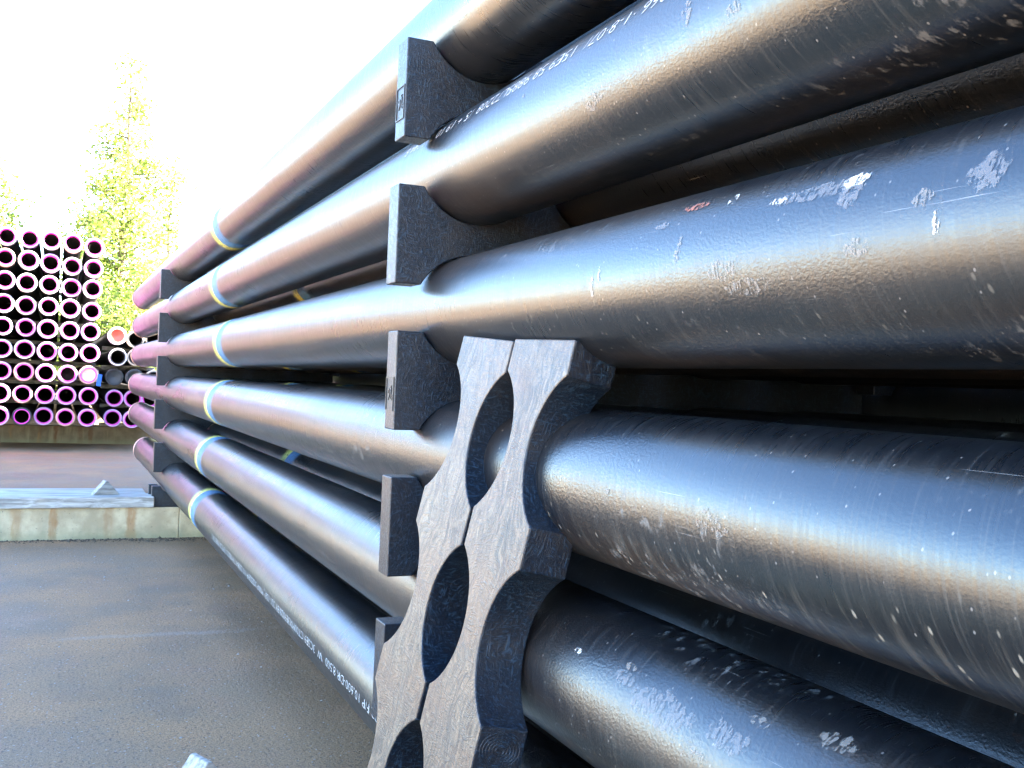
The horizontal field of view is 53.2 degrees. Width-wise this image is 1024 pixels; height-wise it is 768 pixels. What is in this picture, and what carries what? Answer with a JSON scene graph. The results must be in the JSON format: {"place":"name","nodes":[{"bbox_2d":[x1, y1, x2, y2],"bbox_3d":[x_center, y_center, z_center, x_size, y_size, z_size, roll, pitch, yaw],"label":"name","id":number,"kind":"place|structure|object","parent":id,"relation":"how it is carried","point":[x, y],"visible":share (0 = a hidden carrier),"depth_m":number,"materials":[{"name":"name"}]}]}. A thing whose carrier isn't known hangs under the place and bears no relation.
{"place":"outdoors","nodes":[
{"label":"outdoors","id":0,"kind":"place"},
{"bbox_2d":[0,394,374,767],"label":"ground","id":1,"kind":"structure","parent":0,"point":[36,732],"depth_m":4.24,"materials":[{"name":"concrete"}]},
{"bbox_2d":[0,131,42,251],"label":"birch tree","id":2,"kind":"object","parent":1,"relation":"on","point":[7,212],"visible":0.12,"depth_m":34.93,"materials":[{"name":"green plant"}]},
{"bbox_2d":[0,424,156,443],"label":"concrete sleeper","id":3,"kind":"object","parent":1,"relation":"on","point":[93,434],"visible":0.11,"depth_m":16.13,"materials":[{"name":"concrete"}]},
{"bbox_2d":[5,418,92,425],"bbox_3d":[-7.519,0.596,16.106,1.700,0.089,0.120,2,0,-24],"label":"timber batten","id":4,"kind":"object","parent":3,"relation":"on","point":[53,422],"visible":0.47,"depth_m":16.14,"materials":[{"name":"brown wood"}]},
{"bbox_2d":[12,394,37,425],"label":"steel pipe","id":5,"kind":"object","parent":4,"relation":"on","point":[22,414],"visible":0.88,"depth_m":15.18,"materials":[{"name":"black metal"}]},
{"bbox_2d":[34,397,54,424],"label":"steel pipe","id":6,"kind":"object","parent":4,"relation":"on","point":[43,414],"visible":0.81,"depth_m":15.29,"materials":[{"name":"black metal"}]},
{"bbox_2d":[56,404,74,425],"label":"steel pipe","id":7,"kind":"object","parent":4,"relation":"on","point":[65,415],"visible":0.76,"depth_m":15.27,"materials":[{"name":"black metal"}]},
{"bbox_2d":[73,395,96,426],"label":"steel pipe","id":8,"kind":"object","parent":4,"relation":"on","point":[86,415],"visible":0.85,"depth_m":15.51,"materials":[{"name":"black metal"}]},
{"bbox_2d":[99,422,137,426],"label":"timber batten","id":9,"kind":"object","parent":3,"relation":"on","point":[104,424],"visible":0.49,"depth_m":16.55,"materials":[{"name":"brown wood"}]},
{"bbox_2d":[91,397,121,426],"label":"steel pipe","id":10,"kind":"object","parent":9,"relation":"on","point":[110,416],"visible":0.79,"depth_m":16.03,"materials":[{"name":"black metal"}]},
{"bbox_2d":[100,403,129,407],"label":"timber batten","id":11,"kind":"object","parent":10,"relation":"on","point":[119,406],"visible":0.49,"depth_m":16.54,"materials":[{"name":"brown wood"}]},
{"bbox_2d":[89,382,122,406],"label":"steel pipe","id":12,"kind":"object","parent":11,"relation":"on","point":[111,397],"visible":0.82,"depth_m":16.13,"materials":[{"name":"black metal"}]},
{"bbox_2d":[100,384,128,388],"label":"timber batten","id":13,"kind":"object","parent":12,"relation":"on","point":[115,387],"visible":0.35,"depth_m":16.52,"materials":[{"name":"brown wood"}]},
{"bbox_2d":[96,368,123,385],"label":"steel pipe","id":14,"kind":"object","parent":13,"relation":"on","point":[113,376],"visible":0.77,"depth_m":15.19,"materials":[{"name":"black metal"}]},
{"bbox_2d":[101,365,154,370],"bbox_3d":[-6.253,-0.256,16.654,0.810,0.062,0.120,2,0,-24],"label":"timber batten","id":15,"kind":"object","parent":14,"relation":"on","point":[128,367],"visible":0.76,"depth_m":16.59,"materials":[{"name":"brown wood"}]},
{"bbox_2d":[109,350,136,365],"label":"steel pipe","id":16,"kind":"object","parent":15,"relation":"on","point":[128,362],"visible":0.28,"depth_m":15.25,"materials":[{"name":"black metal"}]},
{"bbox_2d":[102,346,131,350],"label":"timber batten","id":17,"kind":"object","parent":16,"relation":"on","point":[110,348],"visible":0.46,"depth_m":16.49,"materials":[{"name":"brown wood"}]},
{"bbox_2d":[91,327,126,350],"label":"steel pipe","id":18,"kind":"object","parent":17,"relation":"on","point":[114,336],"visible":0.8,"depth_m":14.95,"materials":[{"name":"black metal"}]},
{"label":"timber batten","id":19,"kind":"object","parent":14,"relation":"on","visible":0},
{"bbox_2d":[88,348,126,365],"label":"steel pipe","id":20,"kind":"object","parent":19,"relation":"on","point":[117,357],"visible":0.85,"depth_m":16.21,"materials":[{"name":"black metal"}]},
{"bbox_2d":[30,239,142,396],"bbox_3d":[-14.084,-1.930,33.624,4.956,6.296,5.109,2,0,-24],"label":"leafy shrub","id":21,"kind":"object","parent":1,"relation":"on","point":[102,301],"visible":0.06,"depth_m":33.94,"materials":[{"name":"green plant"}]},
{"bbox_2d":[0,507,203,540],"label":"concrete sleeper","id":22,"kind":"object","parent":1,"relation":"on","point":[75,523],"visible":0.24,"depth_m":7.18,"materials":[{"name":"beige concrete"}]},
{"bbox_2d":[0,488,144,493],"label":"wooden plank","id":23,"kind":"object","parent":22,"relation":"on","point":[52,490],"visible":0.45,"depth_m":7.46,"materials":[{"name":"grey wood"}]},
{"bbox_2d":[0,493,153,508],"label":"wooden plank","id":24,"kind":"object","parent":22,"relation":"on","point":[71,500],"visible":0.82,"depth_m":7.13,"materials":[{"name":"grey wood"}]},
{"bbox_2d":[151,485,177,506],"bbox_3d":[-2.017,0.834,7.638,1.283,0.148,0.066,2,0,-24],"label":"base spacer","id":25,"kind":"object","parent":22,"relation":"on","point":[162,497],"visible":0.09,"depth_m":7.38,"materials":[{"name":"black plastic"}]},
{"bbox_2d":[71,253,163,369],"bbox_3d":[-12.644,-1.604,33.687,5.069,5.534,3.915,3,0,-37],"label":"leafy shrub","id":26,"kind":"object","parent":1,"relation":"on","point":[136,312],"visible":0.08,"depth_m":33.37,"materials":[{"name":"green plant"}]},
{"bbox_2d":[55,46,197,338],"bbox_3d":[-14.114,-5.883,37.450,7.063,13.101,7.268,2,0,-24],"label":"birch tree","id":27,"kind":"object","parent":1,"relation":"on","point":[102,224],"visible":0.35,"depth_m":37.08,"materials":[{"name":"green plant"}]},
{"bbox_2d":[126,160,188,300],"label":"birch tree","id":28,"kind":"object","parent":1,"relation":"on","point":[170,210],"visible":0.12,"depth_m":40.80,"materials":[{"name":"green plant"}]},
{"bbox_2d":[367,336,514,767],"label":"spacer bar","id":29,"kind":"object","parent":1,"relation":"on","point":[419,647],"visible":0.73,"depth_m":1.84,"materials":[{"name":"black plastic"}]},
{"bbox_2d":[420,339,615,767],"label":"spacer bar","id":30,"kind":"object","parent":1,"relation":"on","point":[518,545],"visible":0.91,"depth_m":1.63,"materials":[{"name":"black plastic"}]},
{"bbox_2d":[0,0,430,334],"label":"sky","id":31,"kind":"structure","parent":0,"point":[233,81],"materials":[{"name":"white"}]},
{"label":"steel pipe","id":32,"kind":"object","parent":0,"visible":0},
{"bbox_2d":[6,280,82,288],"bbox_3d":[-7.427,-1.572,16.110,1.700,0.062,0.120,2,0,-24],"label":"timber batten","id":33,"kind":"object","parent":32,"relation":"on","point":[60,284],"depth_m":16.07,"materials":[{"name":"brown wood"}]},
{"bbox_2d":[0,248,21,279],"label":"steel pipe","id":34,"kind":"object","parent":33,"relation":"on","point":[7,255],"visible":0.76,"depth_m":14.73,"materials":[{"name":"black metal"}]},
{"bbox_2d":[0,226,22,273],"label":"steel pipe","id":35,"kind":"object","parent":34,"relation":"on","point":[9,238],"visible":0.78,"depth_m":14.79,"materials":[{"name":"black metal"}]},
{"bbox_2d":[18,250,42,299],"bbox_3d":[-9.182,-1.825,19.754,0.266,0.266,12.003,2,0,-24],"label":"steel pipe","id":36,"kind":"object","parent":33,"relation":"on","point":[27,258],"visible":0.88,"depth_m":14.79,"materials":[{"name":"black metal"}]},
{"bbox_2d":[40,254,60,282],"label":"steel pipe","id":37,"kind":"object","parent":33,"relation":"on","point":[48,262],"visible":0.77,"depth_m":14.85,"materials":[{"name":"black metal"}]},
{"bbox_2d":[61,257,81,299],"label":"steel pipe","id":38,"kind":"object","parent":33,"relation":"on","point":[72,267],"visible":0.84,"depth_m":15.07,"materials":[{"name":"black metal"}]},
{"bbox_2d":[77,259,102,302],"bbox_3d":[-8.461,-1.758,20.212,0.258,0.258,12.003,2,0,-24],"label":"steel pipe","id":39,"kind":"object","parent":33,"relation":"on","point":[93,269],"visible":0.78,"depth_m":15.20,"materials":[{"name":"black metal"}]},
{"bbox_2d":[7,260,83,269],"bbox_3d":[-7.414,-1.880,16.111,1.700,0.062,0.120,2,0,-24],"label":"timber batten","id":40,"kind":"object","parent":39,"relation":"on","point":[61,267],"depth_m":16.17,"materials":[{"name":"brown wood"}]},
{"bbox_2d":[19,229,42,277],"bbox_3d":[-9.222,-2.143,19.874,0.262,0.262,12.003,2,0,-24],"label":"steel pipe","id":41,"kind":"object","parent":40,"relation":"on","point":[29,239],"visible":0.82,"depth_m":14.77,"materials":[{"name":"black metal"}]},
{"bbox_2d":[41,231,61,292],"bbox_3d":[-8.911,-2.117,19.860,0.260,0.260,12.003,2,0,-24],"label":"steel pipe","id":42,"kind":"object","parent":40,"relation":"on","point":[51,241],"visible":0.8,"depth_m":14.74,"materials":[{"name":"black metal"}]},
{"bbox_2d":[61,234,82,292],"bbox_3d":[-8.655,-2.091,19.976,0.263,0.263,12.003,2,0,-24],"label":"steel pipe","id":43,"kind":"object","parent":40,"relation":"on","point":[73,245],"visible":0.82,"depth_m":14.89,"materials":[{"name":"black metal"}]},
{"bbox_2d":[78,238,103,281],"bbox_3d":[-8.471,-2.067,20.262,0.267,0.267,12.003,2,0,-24],"label":"steel pipe","id":44,"kind":"object","parent":40,"relation":"on","point":[94,248],"visible":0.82,"depth_m":15.19,"materials":[{"name":"black metal"}]},
{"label":"steel pipe","id":45,"kind":"object","parent":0,"visible":0},
{"bbox_2d":[6,300,83,308],"bbox_3d":[-7.440,-1.264,16.110,1.700,0.062,0.120,2,0,-24],"label":"timber batten","id":46,"kind":"object","parent":45,"relation":"on","point":[81,305],"visible":0.05,"depth_m":16.16,"materials":[{"name":"brown wood"}]},
{"bbox_2d":[16,273,42,319],"bbox_3d":[-9.229,-1.515,19.800,0.264,0.264,12.003,2,0,-24],"label":"steel pipe","id":47,"kind":"object","parent":46,"relation":"on","point":[24,281],"visible":0.77,"depth_m":14.97,"materials":[{"name":"black metal"}]},
{"bbox_2d":[61,278,80,302],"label":"steel pipe","id":48,"kind":"object","parent":46,"relation":"on","point":[70,288],"visible":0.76,"depth_m":15.11,"materials":[{"name":"black metal"}]},
{"bbox_2d":[75,280,101,321],"bbox_3d":[-8.453,-1.458,20.156,0.259,0.259,12.003,2,0,-24],"label":"steel pipe","id":49,"kind":"object","parent":46,"relation":"on","point":[92,291],"visible":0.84,"depth_m":15.33,"materials":[{"name":"black metal"}]},
{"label":"steel pipe","id":50,"kind":"object","parent":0,"visible":0},
{"bbox_2d":[8,320,84,327],"bbox_3d":[-7.453,-0.956,16.109,1.700,0.062,0.120,2,0,-24],"label":"timber batten","id":51,"kind":"object","parent":50,"relation":"on","point":[59,324],"visible":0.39,"depth_m":16.16,"materials":[{"name":"brown wood"}]},
{"bbox_2d":[0,293,22,325],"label":"steel pipe","id":52,"kind":"object","parent":51,"relation":"on","point":[10,311],"visible":0.75,"depth_m":15.24,"materials":[{"name":"black metal"}]},
{"bbox_2d":[0,271,22,299],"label":"steel pipe","id":53,"kind":"object","parent":52,"relation":"on","point":[12,290],"visible":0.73,"depth_m":14.92,"materials":[{"name":"black metal"}]},
{"bbox_2d":[16,296,40,327],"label":"steel pipe","id":54,"kind":"object","parent":51,"relation":"on","point":[26,306],"visible":0.78,"depth_m":15.12,"materials":[{"name":"black metal"}]},
{"bbox_2d":[39,297,57,333],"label":"steel pipe","id":55,"kind":"object","parent":51,"relation":"on","point":[48,307],"visible":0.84,"depth_m":15.10,"materials":[{"name":"black metal"}]},
{"bbox_2d":[59,299,79,333],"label":"steel pipe","id":56,"kind":"object","parent":51,"relation":"on","point":[69,310],"visible":0.82,"depth_m":15.22,"materials":[{"name":"metal"}]},
{"bbox_2d":[77,302,100,331],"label":"steel pipe","id":57,"kind":"object","parent":51,"relation":"on","point":[91,312],"visible":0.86,"depth_m":15.51,"materials":[{"name":"metal"}]},
{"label":"timber batten","id":58,"kind":"object","parent":57,"relation":"on","visible":0},
{"bbox_2d":[39,275,58,312],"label":"steel pipe","id":59,"kind":"object","parent":58,"relation":"on","point":[45,283],"visible":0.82,"depth_m":14.98,"materials":[{"name":"metal"}]},
{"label":"steel pipe","id":60,"kind":"object","parent":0,"visible":0},
{"bbox_2d":[5,339,95,346],"bbox_3d":[-7.466,-0.648,16.108,1.700,0.062,0.120,2,0,-24],"label":"timber batten","id":61,"kind":"object","parent":60,"relation":"on","point":[12,341],"visible":0.64,"depth_m":16.16,"materials":[{"name":"brown wood"}]},
{"bbox_2d":[16,318,42,347],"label":"steel pipe","id":62,"kind":"object","parent":61,"relation":"on","point":[26,328],"visible":0.86,"depth_m":15.32,"materials":[{"name":"metal"}]},
{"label":"timber batten","id":63,"kind":"object","parent":60,"relation":"on","visible":0},
{"bbox_2d":[0,317,25,339],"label":"steel pipe","id":64,"kind":"object","parent":63,"relation":"on","point":[8,331],"visible":0.73,"depth_m":15.51,"materials":[{"name":"metal"}]},
{"bbox_2d":[37,319,57,347],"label":"steel pipe","id":65,"kind":"object","parent":63,"relation":"on","point":[47,329],"visible":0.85,"depth_m":15.27,"materials":[{"name":"metal"}]},
{"bbox_2d":[59,322,78,346],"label":"steel pipe","id":66,"kind":"object","parent":63,"relation":"on","point":[69,331],"visible":0.91,"depth_m":15.44,"materials":[{"name":"grey metal"}]},
{"bbox_2d":[73,323,99,349],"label":"steel pipe","id":67,"kind":"object","parent":63,"relation":"on","point":[89,332],"visible":0.86,"depth_m":15.64,"materials":[{"name":"grey metal"}]},
{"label":"steel pipe","id":68,"kind":"object","parent":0,"visible":0},
{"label":"timber batten","id":69,"kind":"object","parent":68,"relation":"on","visible":0},
{"bbox_2d":[14,340,42,360],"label":"steel pipe","id":70,"kind":"object","parent":69,"relation":"on","point":[25,349],"visible":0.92,"depth_m":15.42,"materials":[{"name":"grey metal"}]},
{"bbox_2d":[72,344,99,362],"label":"steel pipe","id":71,"kind":"object","parent":69,"relation":"on","point":[89,353],"visible":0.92,"depth_m":15.79,"materials":[{"name":"grey metal"}]},
{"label":"steel pipe","id":72,"kind":"object","parent":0,"visible":0},
{"bbox_2d":[0,379,94,385],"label":"timber batten","id":73,"kind":"object","parent":72,"relation":"on","point":[40,382],"visible":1,"depth_m":16.10,"materials":[{"name":"brown wood"}]},
{"bbox_2d":[14,362,38,380],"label":"steel pipe","id":74,"kind":"object","parent":73,"relation":"on","point":[24,371],"visible":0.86,"depth_m":15.25,"materials":[{"name":"grey metal"}]},
{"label":"steel pipe","id":75,"kind":"object","parent":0,"visible":0},
{"bbox_2d":[2,399,93,404],"bbox_3d":[-7.505,0.275,16.107,1.700,0.062,0.120,2,0,-24],"label":"timber batten","id":76,"kind":"object","parent":75,"relation":"on","point":[34,401],"visible":0.56,"depth_m":16.08,"materials":[{"name":"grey wood"}]},
{"bbox_2d":[12,379,41,402],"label":"steel pipe","id":77,"kind":"object","parent":76,"relation":"on","point":[23,393],"visible":0.89,"depth_m":15.28,"materials":[{"name":"grey metal"}]},
{"bbox_2d":[71,380,97,404],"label":"steel pipe","id":78,"kind":"object","parent":76,"relation":"on","point":[87,395],"visible":0.88,"depth_m":15.68,"materials":[{"name":"grey metal"}]},
{"bbox_3d":[0.282,0.922,2.461,1.283,0.148,0.066,2,0,-24],"label":"base spacer","id":79,"kind":"object","parent":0,"visible":0},
{"bbox_2d":[133,437,588,767],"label":"steel pipe","id":80,"kind":"object","parent":79,"relation":"on","point":[323,617],"visible":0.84,"depth_m":3.35,"materials":[{"name":"black metal"}]},
{"bbox_2d":[152,442,197,471],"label":"spacer bar","id":81,"kind":"object","parent":80,"relation":"on","point":[164,457],"visible":0.12,"depth_m":7.38,"materials":[{"name":"black plastic"}]},
{"bbox_2d":[128,402,1015,767],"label":"steel pipe","id":82,"kind":"object","parent":81,"relation":"on","point":[608,682],"visible":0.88,"depth_m":1.43,"materials":[{"name":"black metal"}]},
{"bbox_2d":[153,399,212,428],"bbox_3d":[-1.996,0.241,7.638,1.283,0.212,0.066,2,0,-24],"label":"spacer bar","id":83,"kind":"object","parent":82,"relation":"on","point":[165,413],"visible":0.16,"depth_m":7.39,"materials":[{"name":"black plastic"}]},
{"bbox_2d":[222,378,1023,441],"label":"steel pipe","id":84,"kind":"object","parent":83,"relation":"on","point":[977,434],"visible":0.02,"depth_m":1.64,"materials":[{"name":"black metal"}]},
{"bbox_2d":[264,380,1023,432],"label":"steel pipe","id":85,"kind":"object","parent":83,"relation":"on","point":[939,424],"visible":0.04,"depth_m":1.98,"materials":[{"name":"black metal"}]},
{"bbox_2d":[378,474,423,576],"bbox_3d":[0.311,0.329,2.463,1.283,0.212,0.066,2,0,-24],"label":"spacer bar","id":86,"kind":"object","parent":82,"relation":"on","point":[401,498],"visible":0.1,"depth_m":2.19,"materials":[{"name":"black plastic"}]},
{"bbox_2d":[128,373,1023,713],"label":"steel pipe","id":87,"kind":"object","parent":86,"relation":"on","point":[902,551],"visible":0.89,"depth_m":1.12,"materials":[{"name":"black metal"}]},
{"bbox_2d":[156,356,332,385],"bbox_3d":[-1.979,-0.071,7.640,1.283,0.212,0.066,2,0,-24],"label":"spacer bar","id":88,"kind":"object","parent":87,"relation":"on","point":[167,370],"visible":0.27,"depth_m":7.55,"materials":[{"name":"black plastic"}]},
{"bbox_2d":[263,369,1023,385],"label":"steel pipe","id":89,"kind":"object","parent":88,"relation":"on","point":[918,381],"visible":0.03,"depth_m":1.99,"materials":[{"name":"black metal"}]},
{"bbox_2d":[385,330,861,429],"bbox_3d":[0.323,0.017,2.463,1.285,0.212,0.066,2,0,-24],"label":"spacer bar","id":90,"kind":"object","parent":87,"relation":"on","point":[423,383],"visible":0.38,"depth_m":2.42,"materials":[{"name":"black plastic"}]},
{"bbox_2d":[131,106,1023,369],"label":"steel pipe","id":91,"kind":"object","parent":90,"relation":"on","point":[906,253],"visible":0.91,"depth_m":1.17,"materials":[{"name":"black metal"}]},
{"bbox_2d":[158,312,217,341],"bbox_3d":[-1.966,-0.384,7.641,1.283,0.212,0.066,2,0,-24],"label":"spacer bar","id":92,"kind":"object","parent":91,"relation":"on","point":[169,327],"visible":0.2,"depth_m":7.39,"materials":[{"name":"black plastic"}]},
{"bbox_2d":[386,183,572,286],"bbox_3d":[0.328,-0.296,2.461,1.283,0.212,0.066,2,0,-24],"label":"spacer bar","id":93,"kind":"object","parent":91,"relation":"on","point":[427,234],"visible":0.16,"depth_m":2.21,"materials":[{"name":"black plastic"}]},
{"bbox_2d":[132,0,1023,337],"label":"steel pipe","id":94,"kind":"object","parent":93,"relation":"on","point":[644,88],"visible":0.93,"depth_m":1.47,"materials":[{"name":"black metal"}]},
{"bbox_2d":[159,269,206,298],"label":"spacer bar","id":95,"kind":"object","parent":94,"relation":"on","point":[171,284],"visible":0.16,"depth_m":7.38,"materials":[{"name":"black plastic"}]},
{"bbox_2d":[395,37,543,144],"bbox_3d":[0.346,-0.609,2.463,1.285,0.212,0.066,2,0,-24],"label":"spacer bar","id":96,"kind":"object","parent":94,"relation":"on","point":[436,90],"visible":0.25,"depth_m":2.20,"materials":[{"name":"black plastic"}]},
{"bbox_2d":[132,0,636,309],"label":"steel pipe","id":97,"kind":"object","parent":96,"relation":"on","point":[343,136],"visible":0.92,"depth_m":2.82,"materials":[{"name":"black metal"}]},
{"bbox_2d":[164,0,642,299],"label":"steel pipe","id":98,"kind":"object","parent":96,"relation":"on","point":[578,39],"visible":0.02,"depth_m":2.81,"materials":[{"name":"black metal"}]},
{"bbox_2d":[213,53,1023,322],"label":"steel pipe","id":99,"kind":"object","parent":93,"relation":"on","point":[988,89],"visible":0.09,"depth_m":1.60,"materials":[{"name":"black metal"}]},
{"bbox_2d":[221,367,1023,379],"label":"steel pipe","id":100,"kind":"object","parent":90,"relation":"on","point":[947,374],"visible":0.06,"depth_m":1.62,"materials":[{"name":"black metal"}]},
{"bbox_2d":[308,372,1023,389],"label":"steel pipe","id":101,"kind":"object","parent":90,"relation":"on","point":[922,385],"visible":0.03,"depth_m":2.29,"materials":[{"name":"black metal"}]},
{"bbox_2d":[310,382,1023,426],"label":"steel pipe","id":102,"kind":"object","parent":86,"relation":"on","point":[924,419],"visible":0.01,"depth_m":2.28,"materials":[{"name":"black metal"}]},
{"bbox_2d":[208,423,1023,767],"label":"steel pipe","id":103,"kind":"object","parent":81,"relation":"on","point":[978,725],"visible":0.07,"depth_m":1.55,"materials":[{"name":"black metal"}]},
{"bbox_2d":[372,616,403,718],"bbox_3d":[0.297,0.642,2.462,1.283,0.212,0.066,2,0,-24],"label":"spacer bar","id":104,"kind":"object","parent":80,"relation":"on","point":[386,628],"visible":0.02,"depth_m":2.20,"materials":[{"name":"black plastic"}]},
{"bbox_2d":[167,448,594,767],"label":"steel pipe","id":105,"kind":"object","parent":79,"relation":"on","point":[575,755],"visible":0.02,"depth_m":3.50,"materials":[{"name":"black metal"}]},
{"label":"spacer bar","id":106,"kind":"object","parent":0,"visible":0},
{"bbox_2d":[332,373,1023,423],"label":"steel pipe","id":107,"kind":"object","parent":106,"relation":"on","point":[990,405],"visible":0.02,"depth_m":2.48,"materials":[{"name":"black metal"}]},
{"bbox_2d":[856,386,895,395],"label":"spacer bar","id":108,"kind":"object","parent":107,"relation":"on","point":[877,390],"visible":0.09,"depth_m":2.62,"materials":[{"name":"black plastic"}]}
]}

